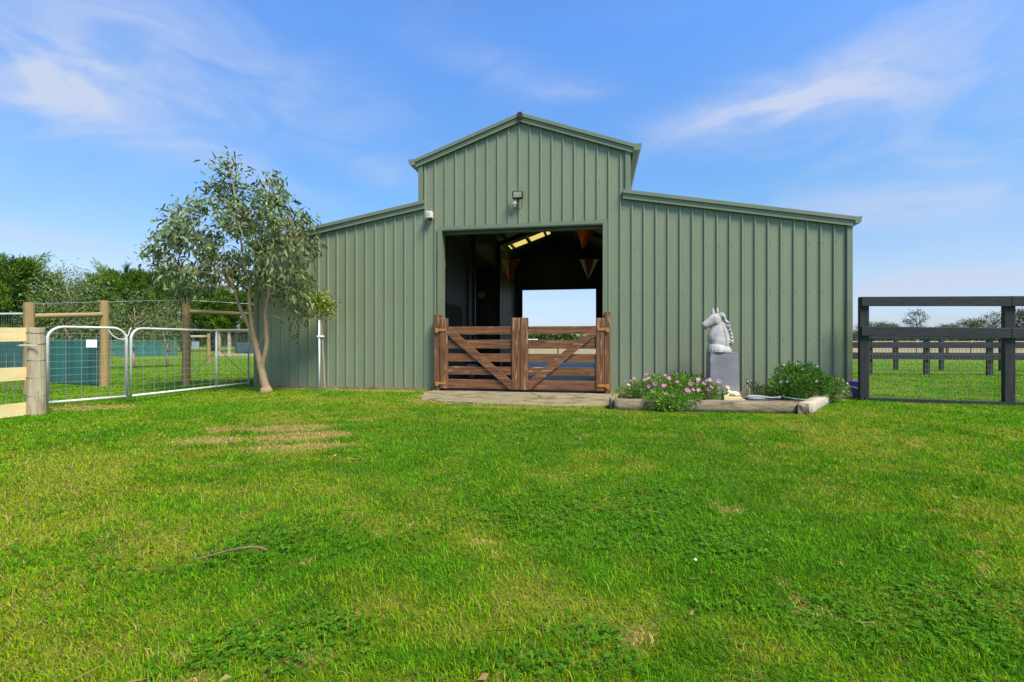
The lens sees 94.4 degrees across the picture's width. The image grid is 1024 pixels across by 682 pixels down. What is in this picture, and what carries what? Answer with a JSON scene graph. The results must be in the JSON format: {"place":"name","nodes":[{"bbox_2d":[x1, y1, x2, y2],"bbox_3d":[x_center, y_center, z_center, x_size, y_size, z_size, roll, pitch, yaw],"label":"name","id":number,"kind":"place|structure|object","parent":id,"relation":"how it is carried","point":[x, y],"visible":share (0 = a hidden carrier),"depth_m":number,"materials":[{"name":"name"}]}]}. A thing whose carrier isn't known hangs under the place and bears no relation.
{"place":"outdoors","nodes":[
{"label":"outdoors","id":0,"kind":"place"},
{"bbox_2d":[9,394,1009,681],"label":"leaf litter","id":1,"kind":"object","parent":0,"point":[483,676],"visible":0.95,"depth_m":1.75,"materials":[{"name":"brown plant"}]},
{"bbox_2d":[0,344,1023,681],"bbox_3d":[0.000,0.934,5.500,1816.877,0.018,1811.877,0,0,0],"label":"ground","id":2,"kind":"structure","parent":0,"point":[198,354],"depth_m":2.28,"materials":[{"name":"plant"}]},
{"bbox_2d":[0,313,22,390],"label":"wire panel","id":3,"kind":"object","parent":2,"relation":"on","point":[6,349],"visible":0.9,"depth_m":8.32,"materials":[{"name":"silver metal"}]},
{"bbox_2d":[0,328,46,417],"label":"timber fence","id":4,"kind":"object","parent":2,"relation":"on","point":[33,373],"visible":0.93,"depth_m":5.93,"materials":[{"name":"brown wood"}]},
{"bbox_2d":[0,251,64,327],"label":"cypress tree","id":5,"kind":"object","parent":2,"relation":"on","point":[22,264],"visible":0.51,"depth_m":39.18,"materials":[{"name":"green plant"}]},
{"bbox_2d":[0,269,79,338],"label":"cypress tree","id":6,"kind":"object","parent":2,"relation":"on","point":[13,292],"visible":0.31,"depth_m":39.92,"materials":[{"name":"green plant"}]},
{"bbox_2d":[0,338,98,384],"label":"shade cloth screen","id":7,"kind":"object","parent":2,"relation":"on","point":[75,352],"visible":0.42,"depth_m":10.20,"materials":[{"name":"teal fabric"}]},
{"bbox_2d":[2,255,126,362],"bbox_3d":[-14.080,-0.838,15.045,3.271,3.785,3.293,0,0,0],"label":"gum sapling","id":8,"kind":"object","parent":2,"relation":"on","point":[65,291],"visible":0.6,"depth_m":15.09,"materials":[{"name":"green plant"}]},
{"bbox_2d":[46,288,111,339],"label":"cypress tree","id":9,"kind":"object","parent":2,"relation":"on","point":[78,325],"visible":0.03,"depth_m":45.01,"materials":[{"name":"green plant"}]},
{"bbox_2d":[46,326,131,405],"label":"pipe gate","id":10,"kind":"structure","parent":2,"relation":"on","point":[91,343],"depth_m":6.76,"materials":[{"name":"metal"}]},
{"bbox_2d":[63,264,128,339],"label":"cypress tree","id":11,"kind":"object","parent":2,"relation":"on","point":[79,304],"visible":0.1,"depth_m":40.77,"materials":[{"name":"green plant"}]},
{"bbox_2d":[79,257,158,339],"bbox_3d":[-32.687,-2.889,40.051,5.881,7.880,5.672,0,0,10],"label":"cypress tree","id":12,"kind":"object","parent":2,"relation":"on","point":[125,279],"visible":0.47,"depth_m":38.77,"materials":[{"name":"green plant"}]},
{"bbox_2d":[78,288,176,367],"bbox_3d":[-12.903,-0.454,16.134,2.748,3.013,2.417,0,0,-45],"label":"gum sapling","id":13,"kind":"object","parent":2,"relation":"on","point":[133,322],"visible":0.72,"depth_m":16.18,"materials":[{"name":"green plant"}]},
{"bbox_2d":[22,298,253,394],"bbox_3d":[-7.110,0.042,10.044,4.457,1.877,1.160,0,0,-39],"label":"netting fence","id":14,"kind":"object","parent":2,"relation":"on","point":[30,316],"visible":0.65,"depth_m":9.67,"materials":[{"name":"brown wood"}]},
{"bbox_2d":[110,342,177,355],"bbox_3d":[-28.349,0.450,27.747,15.495,1.060,0.659,0,0,-11],"label":"teal fence","id":15,"kind":"object","parent":2,"relation":"on","point":[117,351],"visible":0.13,"depth_m":29.03,"materials":[{"name":"metal"}]},
{"bbox_2d":[112,264,181,339],"bbox_3d":[-31.191,-2.850,41.021,5.796,7.801,5.542,0,0,23],"label":"cypress tree","id":16,"kind":"object","parent":2,"relation":"on","point":[143,279],"visible":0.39,"depth_m":39.82,"materials":[{"name":"green plant"}]},
{"bbox_2d":[136,295,197,366],"bbox_3d":[-12.386,-0.336,17.055,2.077,2.780,1.890,0,0,43],"label":"gum sapling","id":17,"kind":"object","parent":2,"relation":"on","point":[170,323],"visible":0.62,"depth_m":16.96,"materials":[{"name":"green plant"}]},
{"bbox_2d":[142,279,221,351],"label":"cypress tree","id":18,"kind":"object","parent":2,"relation":"on","point":[197,322],"visible":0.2,"depth_m":40.80,"materials":[{"name":"green plant"}]},
{"bbox_2d":[129,327,249,398],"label":"pipe gate","id":19,"kind":"structure","parent":2,"relation":"on","point":[154,364],"depth_m":8.08,"materials":[{"name":"metal"}]},
{"bbox_2d":[191,334,209,362],"bbox_3d":[-13.553,0.330,20.515,0.986,1.300,0.138,0,0,0],"label":"timber gateway","id":20,"kind":"object","parent":2,"relation":"on","point":[208,344],"visible":0.38,"depth_m":20.47,"materials":[{"name":"brown wood"}]},
{"bbox_2d":[180,284,243,350],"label":"cypress tree","id":21,"kind":"object","parent":2,"relation":"on","point":[216,302],"visible":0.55,"depth_m":42.07,"materials":[{"name":"green plant"}]},
{"bbox_2d":[127,146,327,392],"bbox_3d":[-5.121,-1.264,8.711,4.054,4.521,2.808,0,0,0],"label":"gum tree","id":22,"kind":"object","parent":2,"relation":"on","point":[171,275],"visible":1,"depth_m":8.37,"materials":[{"name":"green plant"}]},
{"bbox_2d":[206,287,253,339],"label":"cypress tree","id":23,"kind":"object","parent":2,"relation":"on","point":[240,294],"visible":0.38,"depth_m":42.66,"materials":[{"name":"green plant"}]},
{"bbox_2d":[196,546,267,559],"bbox_3d":[-1.177,0.888,2.002,0.263,0.025,0.042,0,0,-20],"label":"stick","id":24,"kind":"object","parent":2,"relation":"on","point":[258,547],"visible":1,"depth_m":2.01,"materials":[{"name":"brown plant"}]},
{"bbox_2d":[216,329,253,355],"bbox_3d":[-15.850,0.125,29.950,4.500,1.710,2.300,0,0,0],"label":"animal shelter","id":25,"kind":"object","parent":2,"relation":"on","point":[251,350],"visible":0.17,"depth_m":29.00,"materials":[{"name":"brown wood"}]},
{"bbox_2d":[234,351,247,353],"bbox_3d":[-16.852,0.780,29.600,0.700,0.300,0.440,0,0,0],"label":"feed trough","id":26,"kind":"object","parent":2,"relation":"on","point":[239,352],"visible":0.53,"depth_m":29.41,"materials":[{"name":"green plastic"}]},
{"bbox_2d":[292,287,340,389],"bbox_3d":[-3.689,-0.046,8.905,0.936,1.992,0.710,0,0,0],"label":"standard rose","id":27,"kind":"object","parent":2,"relation":"on","point":[320,306],"visible":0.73,"depth_m":8.88,"materials":[{"name":"green plant"}]},
{"bbox_2d":[317,320,323,390],"bbox_3d":[-3.586,0.280,8.885,0.115,1.341,0.060,0,0,0],"label":"plant stake","id":28,"kind":"object","parent":2,"relation":"on","point":[318,335],"visible":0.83,"depth_m":8.87,"materials":[{"name":"white plastic"}]},
{"bbox_2d":[0,408,1023,679],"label":"clover","id":29,"kind":"object","parent":2,"relation":"on","point":[242,640],"visible":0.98,"depth_m":1.66,"materials":[{"name":"green plant"}]},
{"bbox_2d":[419,390,614,406],"bbox_3d":[0.055,0.935,7.774,3.571,0.049,1.789,0,0,10],"label":"concrete apron","id":30,"kind":"object","parent":2,"relation":"on","point":[540,398],"visible":0.78,"depth_m":7.70,"materials":[{"name":"beige concrete"}]},
{"bbox_2d":[434,314,441,390],"bbox_3d":[-1.372,0.228,8.826,0.110,1.444,0.128,0,0,10],"label":"gate post","id":31,"kind":"object","parent":30,"relation":"on","point":[437,317],"visible":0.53,"depth_m":8.77,"materials":[{"name":"brown wood"}]},
{"bbox_2d":[435,318,519,389],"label":"timber gate","id":32,"kind":"structure","parent":31,"relation":"attached to","point":[473,354],"depth_m":8.62,"materials":[{"name":"brown wood"}]},
{"bbox_2d":[605,312,609,393],"bbox_3d":[1.669,0.221,8.290,0.097,1.458,0.128,0,0,10],"label":"gate post","id":33,"kind":"object","parent":30,"relation":"on","point":[607,351],"visible":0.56,"depth_m":8.23,"materials":[{"name":"brown wood"}]},
{"bbox_2d":[520,318,608,390],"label":"timber gate","id":34,"kind":"structure","parent":33,"relation":"attached to","point":[551,368],"depth_m":8.36,"materials":[{"name":"brown wood"}]},
{"bbox_2d":[56,330,1023,346],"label":"scrub belt","id":35,"kind":"object","parent":2,"relation":"on","point":[555,336],"visible":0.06,"depth_m":75.88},
{"bbox_2d":[247,112,861,398],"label":"barn","id":36,"kind":"structure","parent":2,"relation":"on","point":[774,285],"depth_m":8.61,"materials":[{"name":"green metal"}]},
{"bbox_2d":[426,211,432,220],"bbox_3d":[-1.541,-2.345,8.875,0.110,0.155,0.114,0,0,10],"label":"security camera","id":37,"kind":"object","parent":36,"relation":"attached to","point":[429,215],"visible":1,"depth_m":8.82,"materials":[{"name":"beige plastic"}]},
{"bbox_2d":[445,303,462,335],"bbox_3d":[-1.346,-0.455,11.062,0.103,0.785,1.263,0,0,10],"label":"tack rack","id":38,"kind":"object","parent":36,"relation":"attached to","point":[454,315],"visible":0.8,"depth_m":11.05,"materials":[{"name":"metal"}]},
{"bbox_2d":[465,362,476,377],"bbox_3d":[-0.987,0.651,11.506,0.296,0.476,0.292,0,0,0],"label":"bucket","id":39,"kind":"object","parent":36,"relation":"on","point":[471,365],"visible":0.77,"depth_m":11.42,"materials":[{"name":"blue plastic"}]},
{"bbox_2d":[478,291,484,298],"bbox_3d":[-1.055,-1.593,16.416,0.250,0.250,0.044,0,0,10],"label":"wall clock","id":40,"kind":"object","parent":36,"relation":"attached to","point":[481,294],"depth_m":16.40,"materials":[{"name":"black plastic"}]},
{"bbox_2d":[502,362,511,366],"bbox_3d":[-0.007,0.707,15.027,0.560,0.364,0.530,0,0,25],"label":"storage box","id":41,"kind":"object","parent":36,"relation":"on","point":[506,364],"visible":0.1,"depth_m":14.95,"materials":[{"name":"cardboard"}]},
{"bbox_2d":[501,260,519,281],"bbox_3d":[-0.033,-1.829,12.359,0.502,0.592,0.096,0,0,11],"label":"pennant","id":42,"kind":"object","parent":36,"relation":"hanging from","point":[508,265],"visible":1,"depth_m":12.35,"materials":[{"name":"fabric"}]},
{"bbox_2d":[512,191,522,208],"bbox_3d":[0.107,-2.550,8.571,0.195,0.295,0.136,0,0,10],"label":"floodlight","id":43,"kind":"object","parent":36,"relation":"attached to","point":[517,195],"visible":1,"depth_m":8.52,"materials":[{"name":"white plastic"}]},
{"bbox_2d":[577,230,595,248],"bbox_3d":[1.533,-2.088,9.747,0.385,0.430,0.096,0,0,11],"label":"pennant","id":44,"kind":"object","parent":36,"relation":"hanging from","point":[586,235],"visible":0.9,"depth_m":9.75,"materials":[{"name":"orange fabric"}]},
{"bbox_2d":[580,259,598,278],"bbox_3d":[1.952,-1.817,12.003,0.474,0.528,0.097,0,0,10],"label":"pennant","id":45,"kind":"object","parent":36,"relation":"hanging from","point":[590,264],"visible":1,"depth_m":12.00,"materials":[{"name":"red fabric"}]},
{"bbox_2d":[609,386,842,414],"bbox_3d":[3.338,0.858,7.045,3.771,0.187,1.985,0,0,10],"label":"flower bed","id":46,"kind":"object","parent":2,"relation":"on","point":[813,404],"visible":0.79,"depth_m":6.25,"materials":[{"name":"wood"}]},
{"bbox_2d":[611,372,727,411],"bbox_3d":[2.246,0.700,6.691,1.604,0.550,1.121,0,0,0],"label":"daisy bush","id":47,"kind":"object","parent":46,"relation":"on","point":[683,394],"visible":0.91,"depth_m":6.59,"materials":[{"name":"green plant"}]},
{"bbox_2d":[667,371,705,388],"bbox_3d":[2.707,0.670,7.345,0.649,0.425,0.336,0,0,0],"label":"dark bush","id":48,"kind":"object","parent":46,"relation":"on","point":[692,375],"visible":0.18,"depth_m":7.33,"materials":[{"name":"green plant"}]},
{"bbox_2d":[706,352,739,393],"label":"plinth","id":49,"kind":"structure","parent":46,"relation":"on","point":[723,367],"depth_m":7.48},
{"bbox_2d":[701,308,733,352],"bbox_3d":[3.288,-0.174,7.608,0.497,0.723,0.282,0,0,-2],"label":"horse statue","id":50,"kind":"object","parent":49,"relation":"on","point":[720,337],"visible":1,"depth_m":7.53,"materials":[{"name":"stone"}]},
{"bbox_2d":[721,385,743,399],"bbox_3d":[3.079,0.733,6.620,0.285,0.222,0.140,0,0,4],"label":"lion statue","id":51,"kind":"object","parent":46,"relation":"on","point":[735,395],"visible":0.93,"depth_m":6.59,"materials":[{"name":"yellow stone"}]},
{"bbox_2d":[746,379,751,398],"bbox_3d":[3.475,0.717,6.946,0.086,0.321,0.030,0,0,10],"label":"garden tap","id":52,"kind":"object","parent":46,"relation":"on","point":[747,389],"visible":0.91,"depth_m":6.94,"materials":[{"name":"metal"}]},
{"bbox_2d":[748,381,766,394],"bbox_3d":[3.877,0.771,7.500,0.337,0.288,0.251,0,0,0],"label":"weed plant","id":53,"kind":"object","parent":46,"relation":"on","point":[756,389],"visible":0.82,"depth_m":7.50,"materials":[{"name":"green plant"}]},
{"bbox_2d":[746,395,805,399],"bbox_3d":[3.861,0.813,6.809,0.946,0.060,0.254,0,0,11],"label":"garden hose","id":54,"kind":"object","parent":46,"relation":"on","point":[752,397],"visible":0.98,"depth_m":6.77,"materials":[{"name":"green rubber"}]},
{"bbox_2d":[761,359,847,400],"bbox_3d":[4.327,0.594,7.063,1.360,0.653,0.778,0,0,-21],"label":"daisy bush","id":55,"kind":"object","parent":46,"relation":"on","point":[805,379],"visible":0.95,"depth_m":6.93,"materials":[{"name":"green plant"}]},
{"bbox_2d":[822,377,850,400],"bbox_3d":[4.864,0.717,7.171,0.610,0.380,0.366,0,0,-41],"label":"groundcover plant","id":56,"kind":"object","parent":46,"relation":"on","point":[843,393],"visible":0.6,"depth_m":7.08,"materials":[{"name":"green plant"}]},
{"bbox_2d":[532,339,1023,353],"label":"paddock fence","id":57,"kind":"object","parent":2,"relation":"on","point":[947,350],"visible":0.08,"depth_m":32.23,"materials":[{"name":"brown wood"}]},
{"bbox_2d":[849,380,857,398],"bbox_3d":[5.601,0.787,7.763,0.310,0.285,0.324,0,0,0],"label":"bucket","id":58,"kind":"object","parent":2,"relation":"on","point":[854,385],"visible":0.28,"depth_m":7.66,"materials":[{"name":"purple plastic"}]},
{"bbox_2d":[854,320,894,332],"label":"gum tree","id":59,"kind":"object","parent":2,"relation":"on","point":[881,325],"visible":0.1,"depth_m":80.81,"materials":[{"name":"green plant"}]},
{"bbox_2d":[886,322,904,326],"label":"gum tree","id":60,"kind":"object","parent":2,"relation":"on","point":[896,325],"visible":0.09,"depth_m":85.06,"materials":[{"name":"green plant"}]},
{"bbox_2d":[902,309,930,326],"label":"gum tree","id":61,"kind":"object","parent":2,"relation":"on","point":[913,319],"visible":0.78,"depth_m":84.15,"materials":[{"name":"green plant"}]},
{"bbox_2d":[853,334,1023,374],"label":"rail fence","id":62,"kind":"object","parent":2,"relation":"on","point":[986,345],"visible":0.25,"depth_m":12.85,"materials":[{"name":"black wood"}]},
{"bbox_2d":[853,339,1023,370],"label":"rail fence","id":63,"kind":"object","parent":2,"relation":"on","point":[941,363],"visible":0.14,"depth_m":14.89,"materials":[{"name":"brown wood"}]},
{"bbox_2d":[858,296,1023,405],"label":"rail fence","id":64,"kind":"object","parent":2,"relation":"on","point":[1008,332],"visible":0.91,"depth_m":7.05,"materials":[{"name":"wood"}]},
{"bbox_2d":[934,323,966,327],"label":"gum tree","id":65,"kind":"object","parent":2,"relation":"on","point":[948,325],"visible":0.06,"depth_m":86.00,"materials":[{"name":"green plant"}]},
{"bbox_2d":[941,316,1000,327],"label":"gum tree","id":66,"kind":"object","parent":2,"relation":"on","point":[973,323],"visible":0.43,"depth_m":83.46,"materials":[{"name":"green plant"}]},
{"bbox_2d":[981,309,1000,327],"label":"gum tree","id":67,"kind":"object","parent":2,"relation":"on","point":[993,321],"visible":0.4,"depth_m":87.64,"materials":[{"name":"green plant"}]},
{"bbox_2d":[996,307,1023,327],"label":"gum tree","id":68,"kind":"object","parent":2,"relation":"on","point":[1020,314],"visible":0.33,"depth_m":81.69,"materials":[{"name":"green plant"}]},
{"bbox_2d":[0,0,1023,335],"label":"sky","id":69,"kind":"structure","parent":0,"point":[905,117],"materials":[{"name":"blue"}]},
{"bbox_2d":[528,348,1023,353],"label":"dry paddock","id":70,"kind":"structure","parent":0,"point":[593,351],"depth_m":45.41,"materials":[{"name":"beige plant"}]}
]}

